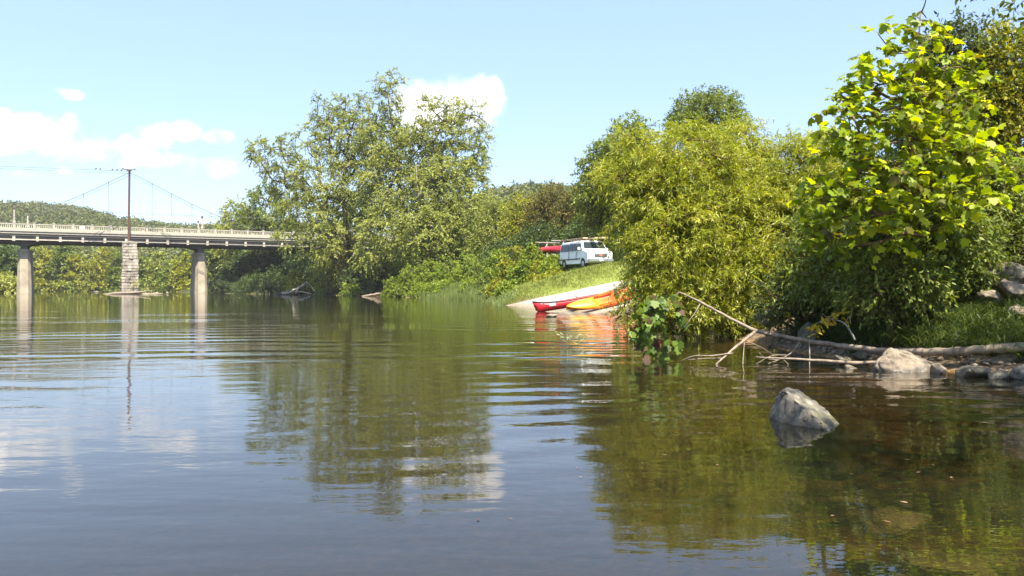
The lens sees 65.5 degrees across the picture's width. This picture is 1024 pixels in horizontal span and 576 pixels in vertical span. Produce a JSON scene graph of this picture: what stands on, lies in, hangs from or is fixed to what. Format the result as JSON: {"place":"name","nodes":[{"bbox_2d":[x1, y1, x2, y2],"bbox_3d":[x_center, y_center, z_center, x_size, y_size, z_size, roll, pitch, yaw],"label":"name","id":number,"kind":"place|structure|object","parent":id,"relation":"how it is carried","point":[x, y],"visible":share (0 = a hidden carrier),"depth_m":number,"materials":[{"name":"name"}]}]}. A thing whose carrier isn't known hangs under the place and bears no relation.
{"place":"outdoors","nodes":[
{"label":"outdoors","id":0,"kind":"place"},
{"bbox_2d":[0,216,1023,575],"bbox_3d":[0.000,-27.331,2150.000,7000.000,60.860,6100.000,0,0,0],"label":"ground","id":1,"kind":"structure","parent":0,"point":[418,482],"depth_m":6.69,"materials":[{"name":"plant"}]},
{"bbox_2d":[0,270,16,293],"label":"bush","id":2,"kind":"object","parent":1,"relation":"on","point":[8,282],"visible":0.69,"depth_m":158.99,"materials":[{"name":"green plant"}]},
{"bbox_2d":[0,245,17,277],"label":"tree","id":3,"kind":"object","parent":1,"relation":"on","point":[8,259],"visible":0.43,"depth_m":166.41,"materials":[{"name":"green plant"}]},
{"bbox_2d":[30,245,52,291],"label":"tree","id":4,"kind":"object","parent":1,"relation":"on","point":[36,260],"visible":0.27,"depth_m":236.50,"materials":[{"name":"green plant"}]},
{"bbox_2d":[33,248,64,291],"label":"tree","id":5,"kind":"object","parent":1,"relation":"on","point":[44,276],"visible":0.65,"depth_m":235.31,"materials":[{"name":"green plant"}]},
{"bbox_2d":[46,245,81,291],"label":"tree","id":6,"kind":"object","parent":1,"relation":"on","point":[60,254],"visible":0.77,"depth_m":235.71,"materials":[{"name":"green plant"}]},
{"bbox_2d":[54,251,88,291],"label":"tree","id":7,"kind":"object","parent":1,"relation":"on","point":[71,274],"visible":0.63,"depth_m":235.52,"materials":[{"name":"green plant"}]},
{"bbox_2d":[74,257,103,291],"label":"tree","id":8,"kind":"object","parent":1,"relation":"on","point":[82,276],"visible":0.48,"depth_m":235.28,"materials":[{"name":"green plant"}]},
{"bbox_2d":[85,246,117,291],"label":"tree","id":9,"kind":"object","parent":1,"relation":"on","point":[102,268],"visible":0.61,"depth_m":234.09,"materials":[{"name":"green plant"}]},
{"bbox_2d":[103,251,138,291],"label":"tree","id":10,"kind":"object","parent":1,"relation":"on","point":[116,265],"visible":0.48,"depth_m":230.77,"materials":[{"name":"green plant"}]},
{"bbox_2d":[135,255,155,290],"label":"tree","id":11,"kind":"object","parent":1,"relation":"on","point":[141,271],"visible":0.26,"depth_m":227.32,"materials":[{"name":"green plant"}]},
{"bbox_2d":[141,251,172,291],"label":"tree","id":12,"kind":"object","parent":1,"relation":"on","point":[156,267],"visible":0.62,"depth_m":224.34,"materials":[{"name":"green plant"}]},
{"bbox_2d":[0,200,327,267],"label":"wood","id":13,"kind":"object","parent":1,"relation":"on","point":[63,215],"visible":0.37,"depth_m":475.61,"materials":[{"name":"green plant"}]},
{"bbox_2d":[154,253,182,291],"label":"tree","id":14,"kind":"object","parent":1,"relation":"on","point":[162,278],"visible":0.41,"depth_m":220.93,"materials":[{"name":"green plant"}]},
{"bbox_2d":[166,251,191,291],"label":"tree","id":15,"kind":"object","parent":1,"relation":"on","point":[183,267],"visible":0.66,"depth_m":218.81,"materials":[{"name":"green plant"}]},
{"bbox_2d":[0,222,430,293],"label":"bridge","id":16,"kind":"structure","parent":1,"relation":"on","point":[198,243],"depth_m":151.11,"materials":[{"name":"concrete"}]},
{"bbox_2d":[204,225,237,283],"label":"tree","id":17,"kind":"object","parent":1,"relation":"on","point":[210,274],"visible":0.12,"depth_m":188.10,"materials":[{"name":"green plant"}]},
{"bbox_2d":[207,274,240,293],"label":"bush","id":18,"kind":"object","parent":1,"relation":"on","point":[219,286],"visible":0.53,"depth_m":161.60,"materials":[{"name":"green plant"}]},
{"bbox_2d":[207,194,259,282],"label":"tree","id":19,"kind":"object","parent":1,"relation":"on","point":[226,226],"visible":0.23,"depth_m":181.82,"materials":[{"name":"green plant"}]},
{"bbox_2d":[224,274,268,293],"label":"bush","id":20,"kind":"object","parent":1,"relation":"on","point":[237,289],"visible":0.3,"depth_m":148.04,"materials":[{"name":"green plant"}]},
{"bbox_2d":[213,249,285,287],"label":"tree","id":21,"kind":"object","parent":1,"relation":"on","point":[236,264],"visible":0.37,"depth_m":172.38,"materials":[{"name":"green plant"}]},
{"bbox_2d":[229,177,299,268],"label":"tree","id":22,"kind":"object","parent":1,"relation":"on","point":[258,218],"visible":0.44,"depth_m":177.86,"materials":[{"name":"green plant"}]},
{"bbox_2d":[241,264,287,294],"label":"bush","id":23,"kind":"object","parent":1,"relation":"on","point":[265,286],"visible":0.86,"depth_m":132.63,"materials":[{"name":"green plant"}]},
{"bbox_2d":[250,248,311,278],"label":"tree","id":24,"kind":"object","parent":1,"relation":"on","point":[274,260],"visible":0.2,"depth_m":169.17,"materials":[{"name":"green plant"}]},
{"bbox_2d":[279,266,309,294],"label":"bush","id":25,"kind":"object","parent":1,"relation":"on","point":[297,282],"visible":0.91,"depth_m":128.38,"materials":[{"name":"green plant"}]},
{"bbox_2d":[277,254,324,294],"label":"understory tree","id":26,"kind":"object","parent":1,"relation":"on","point":[292,264],"visible":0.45,"depth_m":130.84,"materials":[{"name":"green plant"}]},
{"bbox_2d":[284,218,337,277],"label":"tree","id":27,"kind":"object","parent":1,"relation":"on","point":[302,253],"visible":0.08,"depth_m":166.97,"materials":[{"name":"green plant"}]},
{"bbox_2d":[242,90,391,283],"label":"cottonwood","id":28,"kind":"object","parent":1,"relation":"on","point":[342,198],"visible":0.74,"depth_m":119.19,"materials":[{"name":"green plant"}]},
{"bbox_2d":[305,231,350,294],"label":"understory tree","id":29,"kind":"object","parent":1,"relation":"on","point":[332,285],"visible":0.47,"depth_m":122.75,"materials":[{"name":"green plant"}]},
{"bbox_2d":[323,220,367,283],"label":"understory tree","id":30,"kind":"object","parent":1,"relation":"on","point":[351,241],"visible":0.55,"depth_m":119.53,"materials":[{"name":"green plant"}]},
{"bbox_2d":[338,280,363,295],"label":"bush","id":31,"kind":"object","parent":1,"relation":"on","point":[349,290],"visible":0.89,"depth_m":111.63,"materials":[{"name":"green plant"}]},
{"bbox_2d":[320,182,393,274],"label":"tree","id":32,"kind":"object","parent":1,"relation":"on","point":[326,229],"visible":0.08,"depth_m":166.74,"materials":[{"name":"green plant"}]},
{"bbox_2d":[337,256,394,292],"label":"understory tree","id":33,"kind":"object","parent":1,"relation":"on","point":[353,276],"visible":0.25,"depth_m":116.19,"materials":[{"name":"green plant"}]},
{"bbox_2d":[359,245,404,294],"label":"understory tree","id":34,"kind":"object","parent":1,"relation":"on","point":[383,276],"visible":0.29,"depth_m":110.20,"materials":[{"name":"green plant"}]},
{"bbox_2d":[383,275,402,295],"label":"shrub","id":35,"kind":"object","parent":1,"relation":"on","point":[392,283],"visible":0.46,"depth_m":100.13,"materials":[{"name":"green plant"}]},
{"bbox_2d":[347,67,451,283],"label":"cottonwood","id":36,"kind":"object","parent":1,"relation":"on","point":[398,136],"visible":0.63,"depth_m":111.17,"materials":[{"name":"green plant"}]},
{"bbox_2d":[395,263,427,291],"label":"shrub","id":37,"kind":"object","parent":1,"relation":"on","point":[410,282],"visible":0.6,"depth_m":96.17,"materials":[{"name":"green plant"}]},
{"bbox_2d":[390,233,453,280],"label":"understory tree","id":38,"kind":"object","parent":1,"relation":"on","point":[398,261],"visible":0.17,"depth_m":103.67,"materials":[{"name":"green plant"}]},
{"bbox_2d":[413,258,443,285],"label":"shrub","id":39,"kind":"object","parent":1,"relation":"on","point":[423,273],"visible":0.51,"depth_m":92.44,"materials":[{"name":"green plant"}]},
{"bbox_2d":[383,90,497,281],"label":"cottonwood","id":40,"kind":"object","parent":1,"relation":"on","point":[456,178],"visible":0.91,"depth_m":105.23,"materials":[{"name":"green plant"}]},
{"bbox_2d":[430,254,461,282],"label":"shrub","id":41,"kind":"object","parent":1,"relation":"on","point":[439,272],"visible":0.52,"depth_m":88.23,"materials":[{"name":"green plant"}]},
{"bbox_2d":[428,220,495,273],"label":"understory tree","id":42,"kind":"object","parent":1,"relation":"on","point":[462,244],"visible":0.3,"depth_m":101.97,"materials":[{"name":"green plant"}]},
{"bbox_2d":[422,279,502,300],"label":"reeds","id":43,"kind":"object","parent":1,"relation":"on","point":[466,295],"visible":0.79,"depth_m":75.32,"materials":[{"name":"green plant"}]},
{"bbox_2d":[451,251,480,282],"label":"shrub","id":44,"kind":"object","parent":1,"relation":"on","point":[460,271],"visible":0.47,"depth_m":83.36,"materials":[{"name":"green plant"}]},
{"bbox_2d":[463,257,496,279],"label":"shrub","id":45,"kind":"object","parent":1,"relation":"on","point":[475,273],"visible":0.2,"depth_m":78.45,"materials":[{"name":"green plant"}]},
{"bbox_2d":[462,195,519,271],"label":"tree","id":46,"kind":"object","parent":1,"relation":"on","point":[494,204],"visible":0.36,"depth_m":95.98,"materials":[{"name":"green plant"}]},
{"bbox_2d":[468,235,515,276],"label":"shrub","id":47,"kind":"object","parent":1,"relation":"on","point":[501,243],"visible":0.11,"depth_m":87.40,"materials":[{"name":"green plant"}]},
{"bbox_2d":[479,247,509,279],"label":"shrub","id":48,"kind":"object","parent":1,"relation":"on","point":[496,256],"visible":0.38,"depth_m":74.47,"materials":[{"name":"green plant"}]},
{"bbox_2d":[482,289,515,304],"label":"grass","id":49,"kind":"structure","parent":1,"relation":"on","point":[503,299],"depth_m":56.45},
{"bbox_2d":[491,279,514,299],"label":"shrub","id":50,"kind":"object","parent":1,"relation":"on","point":[502,288],"visible":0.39,"depth_m":61.51,"materials":[{"name":"green plant"}]},
{"bbox_2d":[495,245,530,281],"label":"shrub","id":51,"kind":"object","parent":1,"relation":"on","point":[503,272],"visible":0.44,"depth_m":70.50,"materials":[{"name":"green plant"}]},
{"bbox_2d":[503,262,527,285],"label":"shrub","id":52,"kind":"object","parent":1,"relation":"on","point":[513,280],"visible":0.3,"depth_m":65.43,"materials":[{"name":"green plant"}]},
{"bbox_2d":[491,188,542,253],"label":"tree","id":53,"kind":"object","parent":1,"relation":"on","point":[514,228],"visible":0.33,"depth_m":91.02,"materials":[{"name":"green plant"}]},
{"bbox_2d":[436,178,612,226],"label":"wood","id":54,"kind":"object","parent":1,"relation":"on","point":[506,192],"visible":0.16,"depth_m":341.18,"materials":[{"name":"green plant"}]},
{"bbox_2d":[515,242,544,280],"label":"shrub","id":55,"kind":"object","parent":1,"relation":"on","point":[535,253],"visible":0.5,"depth_m":65.59,"materials":[{"name":"green plant"}]},
{"bbox_2d":[505,218,566,260],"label":"tree","id":56,"kind":"object","parent":1,"relation":"on","point":[523,239],"visible":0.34,"depth_m":76.77,"materials":[{"name":"green plant"}]},
{"bbox_2d":[526,257,547,282],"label":"shrub","id":57,"kind":"object","parent":1,"relation":"on","point":[532,270],"visible":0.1,"depth_m":61.51,"materials":[{"name":"green plant"}]},
{"bbox_2d":[516,179,578,239],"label":"tree","id":58,"kind":"object","parent":1,"relation":"on","point":[536,207],"visible":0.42,"depth_m":82.83,"materials":[{"name":"green plant"}]},
{"bbox_2d":[538,252,569,273],"bbox_3d":[3.214,-1.448,60.426,2.568,2.471,3.033,0,0,0],"label":"shrub","id":59,"kind":"object","parent":1,"relation":"on","point":[553,260],"visible":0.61,"depth_m":59.80,"materials":[{"name":"green plant"}]},
{"bbox_2d":[507,280,638,313],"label":"ramp","id":60,"kind":"structure","parent":1,"relation":"on","point":[597,289],"depth_m":47.84,"materials":[{"name":"concrete"}]},
{"bbox_2d":[532,286,626,311],"bbox_3d":[3.353,0.507,37.671,4.917,0.610,0.904,-10,2,-12],"label":"canoe","id":61,"kind":"object","parent":60,"relation":"on","point":[549,306],"visible":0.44,"depth_m":37.13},
{"bbox_2d":[566,290,630,309],"bbox_3d":[4.094,0.516,35.799,3.600,0.620,0.740,-10,45,-20],"label":"kayak","id":62,"kind":"object","parent":60,"relation":"on","point":[593,302],"visible":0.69,"depth_m":35.59,"materials":[{"name":"plastic"}]},
{"bbox_2d":[542,185,608,246],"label":"tree","id":63,"kind":"object","parent":1,"relation":"on","point":[566,215],"visible":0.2,"depth_m":79.09,"materials":[{"name":"green plant"}]},
{"bbox_2d":[559,239,613,268],"bbox_3d":[5.338,-2.452,57.939,2.400,2.136,5.130,0,0,-21],"label":"van","id":64,"kind":"object","parent":1,"relation":"on","point":[585,253],"visible":0.88,"depth_m":56.73,"materials":[{"name":"white paint"}]},
{"bbox_2d":[551,216,624,268],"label":"tree","id":65,"kind":"object","parent":1,"relation":"on","point":[573,233],"visible":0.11,"depth_m":72.80,"materials":[{"name":"green plant"}]},
{"bbox_2d":[501,256,696,304],"bbox_3d":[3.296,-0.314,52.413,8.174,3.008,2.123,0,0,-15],"label":"grass","id":66,"kind":"structure","parent":1,"relation":"on","point":[536,284],"depth_m":52.20,"materials":[{"name":"plant"}]},
{"bbox_2d":[568,136,634,248],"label":"tree","id":67,"kind":"object","parent":1,"relation":"on","point":[587,203],"visible":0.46,"depth_m":65.10,"materials":[{"name":"green plant"}]},
{"bbox_2d":[593,108,660,204],"bbox_3d":[9.296,-7.737,61.976,5.412,12.290,6.564,0,0,20],"label":"tree","id":68,"kind":"object","parent":1,"relation":"on","point":[635,124],"visible":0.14,"depth_m":61.42,"materials":[{"name":"green plant"}]},
{"bbox_2d":[581,112,798,339],"bbox_3d":[4.227,-1.202,18.384,5.293,6.077,4.170,0,0,0],"label":"willow","id":69,"kind":"object","parent":1,"relation":"on","point":[653,235],"visible":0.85,"depth_m":17.48,"materials":[{"name":"green plant"}]},
{"bbox_2d":[661,83,761,186],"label":"tree","id":70,"kind":"object","parent":1,"relation":"on","point":[717,100],"visible":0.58,"depth_m":74.55,"materials":[{"name":"green plant"}]},
{"bbox_2d":[699,122,870,336],"bbox_3d":[6.279,-1.036,18.192,4.493,5.625,3.612,0,0,0],"label":"willow","id":71,"kind":"object","parent":1,"relation":"on","point":[798,149],"visible":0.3,"depth_m":17.57,"materials":[{"name":"green plant"}]},
{"bbox_2d":[743,262,847,344],"bbox_3d":[5.408,0.418,14.792,2.283,2.062,1.735,0,0,-37],"label":"bush","id":72,"kind":"object","parent":1,"relation":"on","point":[777,305],"visible":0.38,"depth_m":14.55,"materials":[{"name":"green plant"}]},
{"bbox_2d":[783,497,809,509],"bbox_3d":[1.716,1.301,4.804,0.151,0.075,0.119,0,0,21],"label":"rock","id":73,"kind":"object","parent":1,"relation":"on","point":[802,503],"visible":1,"depth_m":4.78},
{"bbox_2d":[756,194,861,319],"bbox_3d":[5.701,-0.369,14.584,2.041,2.751,2.160,0,0,31],"label":"bush","id":74,"kind":"object","parent":1,"relation":"on","point":[800,234],"visible":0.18,"depth_m":14.47,"materials":[{"name":"green plant"}]},
{"bbox_2d":[759,387,866,477],"bbox_3d":[2.435,1.149,6.484,0.636,0.626,0.867,0,0,0],"label":"boulder","id":75,"kind":"object","parent":1,"relation":"on","point":[803,432],"visible":1,"depth_m":6.33,"materials":[{"name":"stone"}]},
{"bbox_2d":[769,226,902,328],"bbox_3d":[5.957,-0.126,13.667,2.710,2.228,2.287,0,0,-44],"label":"bush","id":76,"kind":"object","parent":1,"relation":"on","point":[819,270],"visible":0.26,"depth_m":13.54,"materials":[{"name":"green plant"}]},
{"bbox_2d":[829,495,868,505],"bbox_3d":[2.091,1.321,4.938,0.246,0.056,0.122,0,0,0],"label":"rock","id":77,"kind":"object","parent":1,"relation":"on","point":[849,500],"visible":1,"depth_m":4.92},
{"bbox_2d":[679,292,1023,375],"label":"fallen tree limb","id":78,"kind":"object","parent":1,"relation":"on","point":[963,351],"visible":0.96,"depth_m":11.50,"materials":[{"name":"brown wood"}]},
{"bbox_2d":[628,292,688,368],"bbox_3d":[2.211,0.660,12.431,0.898,1.195,0.808,0,0,-36],"label":"vine","id":79,"kind":"object","parent":78,"relation":"hanging from","point":[653,309],"visible":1,"depth_m":12.29,"materials":[{"name":"green plant"}]},
{"bbox_2d":[819,237,969,345],"bbox_3d":[5.685,0.212,11.911,2.170,1.910,1.977,0,0,0],"label":"bush","id":80,"kind":"object","parent":1,"relation":"on","point":[882,277],"visible":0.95,"depth_m":11.62,"materials":[{"name":"green plant"}]},
{"bbox_2d":[806,306,855,340],"bbox_3d":[4.662,0.513,11.703,0.686,0.488,0.431,0,0,18],"label":"twig","id":81,"kind":"object","parent":80,"relation":"attached to","point":[826,324],"visible":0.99,"depth_m":11.72,"materials":[{"name":"plant"}]},
{"bbox_2d":[768,337,1023,387],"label":"pebbles","id":82,"kind":"object","parent":1,"relation":"on","point":[826,350],"visible":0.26,"depth_m":11.69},
{"bbox_2d":[853,93,946,229],"bbox_3d":[8.214,-1.690,15.934,2.828,4.491,2.523,0,0,0],"label":"box elder","id":83,"kind":"object","parent":1,"relation":"on","point":[893,138],"visible":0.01,"depth_m":15.86,"materials":[{"name":"green plant"}]},
{"bbox_2d":[869,348,933,380],"bbox_3d":[5.282,1.072,10.632,0.932,0.541,0.727,0,0,0],"label":"boulder","id":84,"kind":"object","parent":1,"relation":"on","point":[894,360],"visible":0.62,"depth_m":10.48,"materials":[{"name":"stone"}]},
{"bbox_2d":[783,289,1023,362],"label":"grass","id":85,"kind":"structure","parent":1,"relation":"on","point":[964,314],"depth_m":11.54,"materials":[{"name":"plant"}]},
{"bbox_2d":[798,322,817,339],"bbox_3d":[5.064,0.732,13.600,0.352,0.316,0.278,0,0,18],"label":"boulder","id":86,"kind":"object","parent":85,"relation":"on","point":[803,332],"visible":0.61,"depth_m":13.52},
{"bbox_2d":[974,290,1003,304],"bbox_3d":[7.287,0.150,12.192,0.331,0.248,0.373,0,0,-38],"label":"boulder","id":87,"kind":"object","parent":85,"relation":"on","point":[994,294],"visible":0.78,"depth_m":12.10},
{"bbox_2d":[984,262,1023,288],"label":"boulder","id":88,"kind":"object","parent":85,"relation":"on","point":[1016,272],"visible":0.41,"depth_m":12.46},
{"bbox_2d":[999,279,1023,298],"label":"boulder","id":89,"kind":"object","parent":85,"relation":"on","point":[1009,288],"visible":0.94,"depth_m":11.89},
{"bbox_2d":[786,0,1023,335],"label":"sycamore sapling","id":90,"kind":"object","parent":1,"relation":"on","point":[909,118],"visible":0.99,"depth_m":11.32,"materials":[{"name":"green plant"}]},
{"bbox_2d":[823,189,1006,312],"bbox_3d":[6.476,-0.385,12.919,3.049,2.517,2.292,0,0,0],"label":"bush","id":91,"kind":"object","parent":1,"relation":"on","point":[971,226],"visible":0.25,"depth_m":12.29,"materials":[{"name":"green plant"}]},
{"bbox_2d":[890,549,997,575],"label":"rock","id":92,"kind":"object","parent":1,"relation":"on","point":[930,562],"visible":1,"depth_m":3.51,"materials":[{"name":"stone"}]},
{"bbox_2d":[905,4,1000,176],"bbox_3d":[8.319,-2.424,15.037,1.675,5.786,2.015,0,0,37],"label":"box elder","id":93,"kind":"object","parent":1,"relation":"on","point":[951,47],"visible":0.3,"depth_m":14.69,"materials":[{"name":"green plant"}]},
{"bbox_2d":[900,58,1017,164],"bbox_3d":[8.276,-1.964,14.755,2.260,4.850,1.840,0,0,-37],"label":"box elder","id":94,"kind":"object","parent":1,"relation":"on","point":[969,104],"visible":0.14,"depth_m":14.36,"materials":[{"name":"green plant"}]},
{"bbox_2d":[915,214,1022,311],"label":"bush","id":95,"kind":"object","parent":1,"relation":"on","point":[995,242],"visible":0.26,"depth_m":12.50,"materials":[{"name":"green plant"}]},
{"bbox_2d":[955,365,990,379],"bbox_3d":[5.747,1.061,9.918,0.379,0.201,0.325,0,0,0],"label":"rock","id":96,"kind":"object","parent":1,"relation":"on","point":[969,371],"visible":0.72,"depth_m":9.83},
{"bbox_2d":[933,139,1023,255],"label":"box elder","id":97,"kind":"object","parent":1,"relation":"on","point":[1019,196],"visible":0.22,"depth_m":13.70,"materials":[{"name":"green plant"}]},
{"bbox_2d":[942,547,1023,575],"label":"rock","id":98,"kind":"object","parent":1,"relation":"on","point":[1005,563],"visible":0.54,"depth_m":3.82,"materials":[{"name":"stone"}]},
{"bbox_2d":[944,66,1023,209],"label":"box elder","id":99,"kind":"object","parent":1,"relation":"on","point":[1015,153],"visible":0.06,"depth_m":14.42,"materials":[{"name":"green plant"}]},
{"bbox_2d":[947,0,1023,98],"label":"shade tree","id":100,"kind":"object","parent":1,"relation":"on","point":[1019,30],"visible":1,"depth_m":9.38,"materials":[{"name":"green plant"}]},
{"bbox_2d":[963,12,1023,244],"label":"box elder","id":101,"kind":"object","parent":1,"relation":"on","point":[1001,52],"visible":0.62,"depth_m":14.27,"materials":[{"name":"green plant"}]},
{"bbox_2d":[983,193,1023,265],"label":"bush","id":102,"kind":"object","parent":1,"relation":"on","point":[1019,221],"visible":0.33,"depth_m":13.38,"materials":[{"name":"green plant"}]},
{"bbox_2d":[1009,365,1023,379],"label":"rock","id":103,"kind":"object","parent":1,"relation":"on","point":[1016,373],"visible":0.86,"depth_m":9.56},
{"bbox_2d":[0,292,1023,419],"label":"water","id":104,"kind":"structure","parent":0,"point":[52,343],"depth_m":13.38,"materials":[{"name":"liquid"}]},
{"bbox_2d":[120,241,140,293],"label":"stone pier","id":105,"kind":"structure","parent":104,"relation":"in","point":[129,275],"depth_m":143.34,"materials":[{"name":"grey stone"}]},
{"bbox_2d":[122,168,134,240],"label":"steel mast","id":106,"kind":"object","parent":105,"relation":"on","point":[129,180],"visible":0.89,"depth_m":144.99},
{"bbox_2d":[755,356,874,364],"bbox_3d":[4.267,1.022,11.130,1.659,0.086,0.080,0,0,17],"label":"stick","id":107,"kind":"object","parent":104,"relation":"on","point":[840,361],"visible":0.89,"depth_m":11.08,"materials":[{"name":"brown wood"}]},
{"bbox_2d":[858,505,931,539],"bbox_3d":[1.976,1.203,4.109,0.333,0.146,0.257,0,0,0],"label":"rock","id":108,"kind":"object","parent":104,"relation":"in","point":[902,524],"visible":1,"depth_m":4.04,"materials":[{"name":"stone"}]},
{"bbox_2d":[990,353,1020,362],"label":"rock","id":109,"kind":"object","parent":104,"relation":"on","point":[997,358],"visible":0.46,"depth_m":10.25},
{"bbox_2d":[0,0,1023,234],"label":"sky","id":110,"kind":"structure","parent":0,"point":[171,92],"materials":[{"name":"blue"}]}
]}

